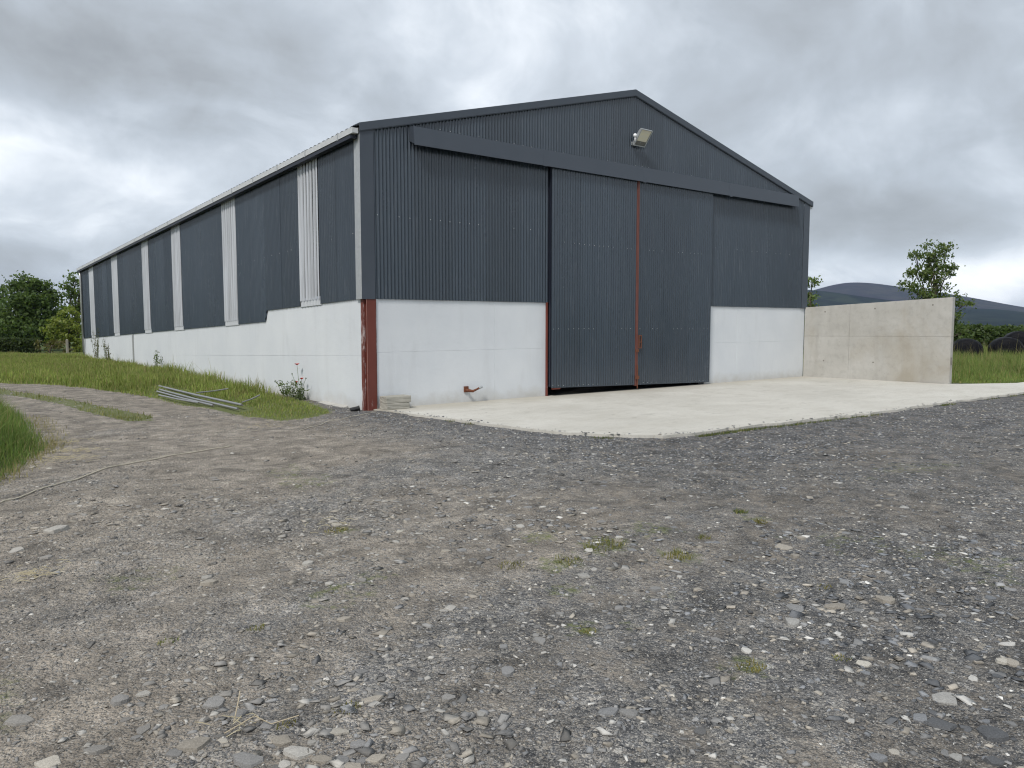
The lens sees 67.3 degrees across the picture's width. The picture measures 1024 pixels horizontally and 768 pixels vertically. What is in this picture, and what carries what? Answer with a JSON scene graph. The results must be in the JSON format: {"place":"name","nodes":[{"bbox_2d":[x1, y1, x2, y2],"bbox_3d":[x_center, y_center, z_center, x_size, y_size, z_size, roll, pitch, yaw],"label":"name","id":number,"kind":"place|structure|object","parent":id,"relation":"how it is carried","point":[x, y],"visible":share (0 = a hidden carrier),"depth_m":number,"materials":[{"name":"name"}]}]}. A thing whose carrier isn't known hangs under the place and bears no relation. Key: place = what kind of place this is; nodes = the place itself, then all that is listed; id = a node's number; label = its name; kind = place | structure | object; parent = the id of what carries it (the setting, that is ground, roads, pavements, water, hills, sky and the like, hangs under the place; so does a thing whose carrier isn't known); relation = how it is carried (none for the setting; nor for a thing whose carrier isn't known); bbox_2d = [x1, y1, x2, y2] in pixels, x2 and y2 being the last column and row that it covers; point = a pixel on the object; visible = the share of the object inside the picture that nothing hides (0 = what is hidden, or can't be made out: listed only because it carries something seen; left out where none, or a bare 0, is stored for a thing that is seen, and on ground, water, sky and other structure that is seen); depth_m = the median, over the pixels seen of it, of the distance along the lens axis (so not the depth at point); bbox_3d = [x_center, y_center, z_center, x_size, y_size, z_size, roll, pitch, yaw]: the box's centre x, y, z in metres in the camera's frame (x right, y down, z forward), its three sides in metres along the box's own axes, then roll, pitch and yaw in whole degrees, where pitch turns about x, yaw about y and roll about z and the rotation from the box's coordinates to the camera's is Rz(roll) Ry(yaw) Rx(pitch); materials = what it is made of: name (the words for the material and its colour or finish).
{"place":"outdoors","nodes":[
{"label":"outdoors","id":0,"kind":"place"},
{"bbox_2d":[0,387,152,420],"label":"lane grass","id":1,"kind":"structure","parent":0,"point":[87,410],"depth_m":14.39,"materials":[{"name":"plant"}]},
{"bbox_2d":[4,333,803,353],"bbox_3d":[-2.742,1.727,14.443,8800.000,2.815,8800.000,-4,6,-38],"label":"ground","id":2,"kind":"structure","parent":0,"point":[56,350],"depth_m":52.70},
{"bbox_2d":[0,280,9,319],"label":"sparse tree","id":3,"kind":"object","parent":2,"relation":"on","point":[5,290],"visible":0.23,"depth_m":55.61,"materials":[{"name":"green plant"}]},
{"bbox_2d":[0,336,40,352],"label":"lane hedge","id":4,"kind":"object","parent":2,"relation":"on","point":[18,344],"visible":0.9,"depth_m":42.46,"materials":[{"name":"green plant"}]},
{"bbox_2d":[0,270,76,348],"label":"broad tree","id":5,"kind":"object","parent":2,"relation":"on","point":[30,303],"visible":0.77,"depth_m":49.01,"materials":[{"name":"green plant"}]},
{"bbox_2d":[34,338,72,352],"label":"bush","id":6,"kind":"object","parent":2,"relation":"on","point":[58,345],"visible":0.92,"depth_m":42.62,"materials":[{"name":"green plant"}]},
{"bbox_2d":[39,304,82,351],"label":"yellow bush","id":7,"kind":"object","parent":2,"relation":"on","point":[71,326],"visible":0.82,"depth_m":43.87,"materials":[{"name":"green plant"}]},
{"bbox_2d":[54,270,80,342],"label":"upright tree","id":8,"kind":"object","parent":2,"relation":"on","point":[74,294],"visible":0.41,"depth_m":51.66,"materials":[{"name":"green plant"}]},
{"bbox_2d":[66,339,68,352],"bbox_3d":[-23.127,-1.826,40.004,0.110,1.000,0.110,-4,6,-38],"label":"fence post","id":9,"kind":"object","parent":2,"relation":"on","point":[67,347],"visible":0.67,"depth_m":39.95,"materials":[{"name":"grey wood"}]},
{"bbox_2d":[804,275,822,327],"bbox_3d":[15.260,-3.309,40.110,1.708,4.643,1.784,3,5,30],"label":"young tree","id":10,"kind":"object","parent":2,"relation":"on","point":[810,298],"visible":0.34,"depth_m":39.88,"materials":[{"name":"green plant"}]},
{"bbox_2d":[803,297,954,383],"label":"wing wall","id":11,"kind":"structure","parent":2,"relation":"on","point":[907,341],"depth_m":21.58,"materials":[{"name":"concrete"}]},
{"bbox_2d":[803,323,1023,352],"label":"field hedge","id":12,"kind":"object","parent":2,"relation":"on","point":[987,333],"visible":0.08,"depth_m":43.70,"materials":[{"name":"green plant"}]},
{"bbox_2d":[895,239,977,338],"bbox_3d":[19.782,-3.760,35.904,3.770,6.006,1.854,-1,5,-10],"label":"ash tree","id":13,"kind":"object","parent":2,"relation":"on","point":[933,257],"visible":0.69,"depth_m":35.64,"materials":[{"name":"green plant"}]},
{"bbox_2d":[0,352,1023,767],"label":"gravel yard","id":14,"kind":"structure","parent":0,"point":[414,620],"depth_m":4.70,"materials":[{"name":"grey gravel"}]},
{"bbox_2d":[0,371,73,486],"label":"tall grass","id":15,"kind":"structure","parent":14,"relation":"on","point":[13,437],"depth_m":9.83,"materials":[{"name":"green plant"}]},
{"bbox_2d":[91,332,98,358],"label":"wall weed","id":16,"kind":"object","parent":14,"relation":"on","point":[96,344],"depth_m":32.90,"materials":[{"name":"green plant"}]},
{"bbox_2d":[101,337,110,359],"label":"wall weed","id":17,"kind":"object","parent":14,"relation":"on","point":[107,354],"depth_m":30.68,"materials":[{"name":"green plant"}]},
{"bbox_2d":[0,445,232,502],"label":"cord","id":18,"kind":"object","parent":14,"relation":"on","point":[108,467],"visible":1,"depth_m":8.51,"materials":[{"name":"beige plastic"}]},
{"bbox_2d":[153,350,163,367],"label":"wall weed","id":19,"kind":"object","parent":14,"relation":"on","point":[157,362],"depth_m":25.25,"materials":[{"name":"green plant"}]},
{"bbox_2d":[0,351,334,420],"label":"bank grass","id":20,"kind":"structure","parent":14,"relation":"on","point":[80,370],"depth_m":20.17,"materials":[{"name":"green plant"}]},
{"bbox_2d":[196,388,227,392],"bbox_3d":[-6.612,0.147,16.982,0.032,0.072,0.747,4,6,40],"label":"steel pole","id":21,"kind":"object","parent":20,"relation":"on","point":[212,390],"visible":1,"depth_m":16.97,"materials":[{"name":"grey metal"}]},
{"bbox_2d":[157,636,179,645],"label":"weed tuft","id":22,"kind":"object","parent":14,"relation":"on","point":[161,641],"visible":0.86,"depth_m":3.96,"materials":[{"name":"green plant"}]},
{"bbox_2d":[0,420,351,736],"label":"loose straw","id":23,"kind":"object","parent":14,"relation":"on","point":[28,573],"visible":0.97,"depth_m":6.08,"materials":[{"name":"beige plant"}]},
{"bbox_2d":[158,394,198,403],"bbox_3d":[-6.959,0.306,16.023,1.969,0.061,0.036,4,6,44],"label":"steel pole","id":24,"kind":"object","parent":14,"relation":"on","point":[178,399],"visible":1,"depth_m":15.95,"materials":[{"name":"grey metal"}]},
{"bbox_2d":[156,391,213,405],"bbox_3d":[-6.984,0.293,16.314,0.044,0.069,3.663,-4,6,-40],"label":"steel pole","id":25,"kind":"object","parent":14,"relation":"on","point":[200,402],"visible":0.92,"depth_m":16.30,"materials":[{"name":"grey metal"}]},
{"bbox_2d":[159,389,238,409],"bbox_3d":[-6.691,0.296,16.174,0.046,0.076,5.043,-4,6,-40],"label":"steel pole","id":26,"kind":"object","parent":14,"relation":"on","point":[210,402],"visible":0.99,"depth_m":15.78,"materials":[{"name":"grey metal"}]},
{"bbox_2d":[158,385,242,405],"bbox_3d":[-6.839,0.226,16.619,0.050,0.070,5.453,-4,6,-40],"label":"steel pole","id":27,"kind":"object","parent":14,"relation":"on","point":[212,398],"visible":0.98,"depth_m":16.15,"materials":[{"name":"grey metal"}]},
{"bbox_2d":[233,691,240,722],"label":"dry twig","id":28,"kind":"object","parent":14,"relation":"on","point":[237,706],"visible":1,"depth_m":3.17,"materials":[{"name":"beige wood"}]},
{"bbox_2d":[246,622,263,630],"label":"weed tuft","id":29,"kind":"object","parent":14,"relation":"on","point":[255,627],"visible":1,"depth_m":4.15,"materials":[{"name":"green plant"}]},
{"bbox_2d":[224,715,298,733],"bbox_3d":[-1.007,1.357,3.098,0.286,0.037,0.043,-2,5,-19],"label":"dry twig","id":30,"kind":"object","parent":14,"relation":"on","point":[261,719],"visible":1,"depth_m":3.10,"materials":[{"name":"beige wood"}]},
{"bbox_2d":[276,718,295,730],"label":"weed tuft","id":31,"kind":"object","parent":14,"relation":"on","point":[278,724],"visible":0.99,"depth_m":3.12,"materials":[{"name":"green plant"}]},
{"bbox_2d":[274,380,297,396],"bbox_3d":[-4.817,0.111,16.726,0.397,0.408,1.046,-4,6,-38],"label":"wall weed","id":32,"kind":"object","parent":14,"relation":"on","point":[287,391],"depth_m":16.89,"materials":[{"name":"green plant"}]},
{"bbox_2d":[291,363,309,399],"bbox_3d":[-4.540,-0.042,16.344,0.303,0.783,0.811,-4,6,-38],"label":"poppy plant","id":33,"kind":"object","parent":14,"relation":"on","point":[299,395],"visible":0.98,"depth_m":16.30,"materials":[{"name":"green plant"}]},
{"bbox_2d":[324,525,347,532],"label":"weed tuft","id":34,"kind":"object","parent":14,"relation":"on","point":[338,529],"visible":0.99,"depth_m":6.10,"materials":[{"name":"green plant"}]},
{"bbox_2d":[300,412,371,430],"bbox_3d":[-2.926,0.607,12.918,0.159,0.016,2.547,1,5,17],"label":"cord","id":35,"kind":"object","parent":14,"relation":"on","point":[332,420],"visible":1,"depth_m":12.84,"materials":[{"name":"beige plastic"}]},
{"bbox_2d":[331,699,360,714],"bbox_3d":[-0.689,1.360,3.228,0.126,0.035,0.110,-4,6,-38],"label":"weed tuft","id":36,"kind":"object","parent":14,"relation":"on","point":[346,703],"visible":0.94,"depth_m":3.24,"materials":[{"name":"green plant"}]},
{"bbox_2d":[350,406,359,410],"bbox_3d":[-2.911,0.461,14.271,0.193,0.123,0.096,-1,5,-12],"label":"pipe stub","id":37,"kind":"object","parent":14,"relation":"on","point":[356,408],"visible":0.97,"depth_m":14.24,"materials":[{"name":"black plastic"}]},
{"bbox_2d":[77,89,812,410],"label":"farm shed","id":38,"kind":"structure","parent":14,"relation":"on","point":[509,251],"depth_m":17.34,"materials":[{"name":"metal"}]},
{"bbox_2d":[549,167,638,389],"bbox_3d":[1.907,-2.328,17.602,2.716,4.882,0.092,-4,6,-38],"label":"sliding door","id":39,"kind":"structure","parent":38,"relation":"in","point":[593,218],"depth_m":17.51,"materials":[{"name":"metal"}]},
{"bbox_2d":[631,128,652,147],"bbox_3d":[3.035,-5.797,18.114,0.446,0.359,0.356,-4,6,-38],"label":"floodlight","id":40,"kind":"object","parent":38,"relation":"attached to","point":[641,137],"visible":1,"depth_m":18.08,"materials":[{"name":"grey metal"}]},
{"bbox_2d":[635,181,712,388],"bbox_3d":[4.081,-2.426,19.283,2.885,4.950,0.115,-4,6,-38],"label":"sliding door","id":41,"kind":"structure","parent":38,"relation":"in","point":[675,223],"depth_m":19.24,"materials":[{"name":"metal"}]},
{"bbox_2d":[497,560,525,569],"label":"weed tuft","id":42,"kind":"object","parent":14,"relation":"on","point":[501,565],"visible":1,"depth_m":5.20,"materials":[{"name":"green plant"}]},
{"bbox_2d":[554,554,581,565],"bbox_3d":[0.387,1.206,5.291,0.193,0.052,0.222,2,5,26],"label":"weed tuft","id":43,"kind":"object","parent":14,"relation":"on","point":[575,558],"visible":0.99,"depth_m":5.29,"materials":[{"name":"green plant"}]},
{"bbox_2d":[577,625,595,633],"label":"weed tuft","id":44,"kind":"object","parent":14,"relation":"on","point":[586,630],"visible":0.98,"depth_m":4.09,"materials":[{"name":"green plant"}]},
{"bbox_2d":[583,536,628,551],"bbox_3d":[0.680,1.167,5.617,0.366,0.073,0.346,1,5,7],"label":"weed tuft","id":45,"kind":"object","parent":14,"relation":"on","point":[602,544],"visible":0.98,"depth_m":5.61,"materials":[{"name":"green plant"}]},
{"bbox_2d":[662,547,698,560],"bbox_3d":[1.151,1.193,5.370,0.296,0.071,0.227,-4,6,-38],"label":"weed tuft","id":46,"kind":"object","parent":14,"relation":"on","point":[677,553],"visible":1,"depth_m":5.35,"materials":[{"name":"green plant"}]},
{"bbox_2d":[374,376,1023,438],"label":"concrete apron","id":47,"kind":"object","parent":14,"relation":"on","point":[698,409],"visible":0.7,"depth_m":15.06,"materials":[{"name":"grey concrete"}]},
{"bbox_2d":[380,402,409,409],"bbox_3d":[-2.209,0.407,14.502,0.510,0.123,0.269,-4,6,-41],"label":"concrete block","id":48,"kind":"object","parent":47,"relation":"on","point":[391,406],"depth_m":14.37,"materials":[{"name":"grey concrete"}]},
{"bbox_2d":[379,394,410,403],"bbox_3d":[-2.200,0.284,14.513,0.540,0.132,0.280,-4,6,-38],"label":"concrete block","id":49,"kind":"object","parent":48,"relation":"on","point":[402,398],"depth_m":14.40,"materials":[{"name":"beige concrete"}]},
{"bbox_2d":[695,533,710,539],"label":"weed tuft","id":50,"kind":"object","parent":14,"relation":"on","point":[708,538],"visible":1,"depth_m":5.82,"materials":[{"name":"green plant"}]},
{"bbox_2d":[442,394,1023,439],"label":"edge grass","id":51,"kind":"structure","parent":14,"relation":"on","point":[741,430],"depth_m":12.14,"materials":[{"name":"green plant"}]},
{"bbox_2d":[731,507,748,513],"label":"weed tuft","id":52,"kind":"object","parent":14,"relation":"on","point":[739,511],"visible":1,"depth_m":6.60,"materials":[{"name":"green plant"}]},
{"bbox_2d":[736,657,766,672],"bbox_3d":[1.130,1.322,3.597,0.158,0.042,0.173,2,5,25],"label":"weed tuft","id":53,"kind":"object","parent":14,"relation":"on","point":[756,670],"visible":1,"depth_m":3.61,"materials":[{"name":"green plant"}]},
{"bbox_2d":[754,518,767,524],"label":"weed tuft","id":54,"kind":"object","parent":14,"relation":"on","point":[759,520],"visible":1,"depth_m":6.22,"materials":[{"name":"green plant"}]},
{"bbox_2d":[832,653,851,663],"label":"weed tuft","id":55,"kind":"object","parent":14,"relation":"on","point":[839,657],"visible":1,"depth_m":3.71,"materials":[{"name":"green plant"}]},
{"bbox_2d":[953,338,983,356],"bbox_3d":[18.573,-1.306,31.498,1.170,1.119,1.224,2,5,24],"label":"silage bale","id":56,"kind":"object","parent":14,"relation":"on","point":[968,343],"visible":0.48,"depth_m":30.96,"materials":[{"name":"black plastic"}]},
{"bbox_2d":[951,336,1023,383],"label":"field grass","id":57,"kind":"structure","parent":14,"relation":"on","point":[998,367],"depth_m":24.01,"materials":[{"name":"green plant"}]},
{"bbox_2d":[1004,331,1023,344],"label":"silage bale","id":58,"kind":"object","parent":57,"relation":"on","point":[1019,335],"visible":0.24,"depth_m":33.83,"materials":[{"name":"black plastic"}]},
{"bbox_2d":[988,337,1023,354],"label":"silage bale","id":59,"kind":"object","parent":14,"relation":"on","point":[1008,343],"visible":0.48,"depth_m":31.50,"materials":[{"name":"black plastic"}]},
{"bbox_2d":[0,0,1023,317],"label":"sky","id":60,"kind":"structure","parent":0,"point":[901,122],"materials":[{"name":"grey"}]},
{"bbox_2d":[804,290,1023,325],"bbox_3d":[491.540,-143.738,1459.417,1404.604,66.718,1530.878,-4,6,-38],"label":"wooded hill","id":61,"kind":"structure","parent":0,"point":[992,317],"depth_m":1211.75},
{"bbox_2d":[816,282,1023,311],"bbox_3d":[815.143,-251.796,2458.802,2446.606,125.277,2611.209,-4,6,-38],"label":"heather hill","id":62,"kind":"structure","parent":0,"point":[881,291],"depth_m":2077.47,"materials":[{"name":"grey"}]}
]}

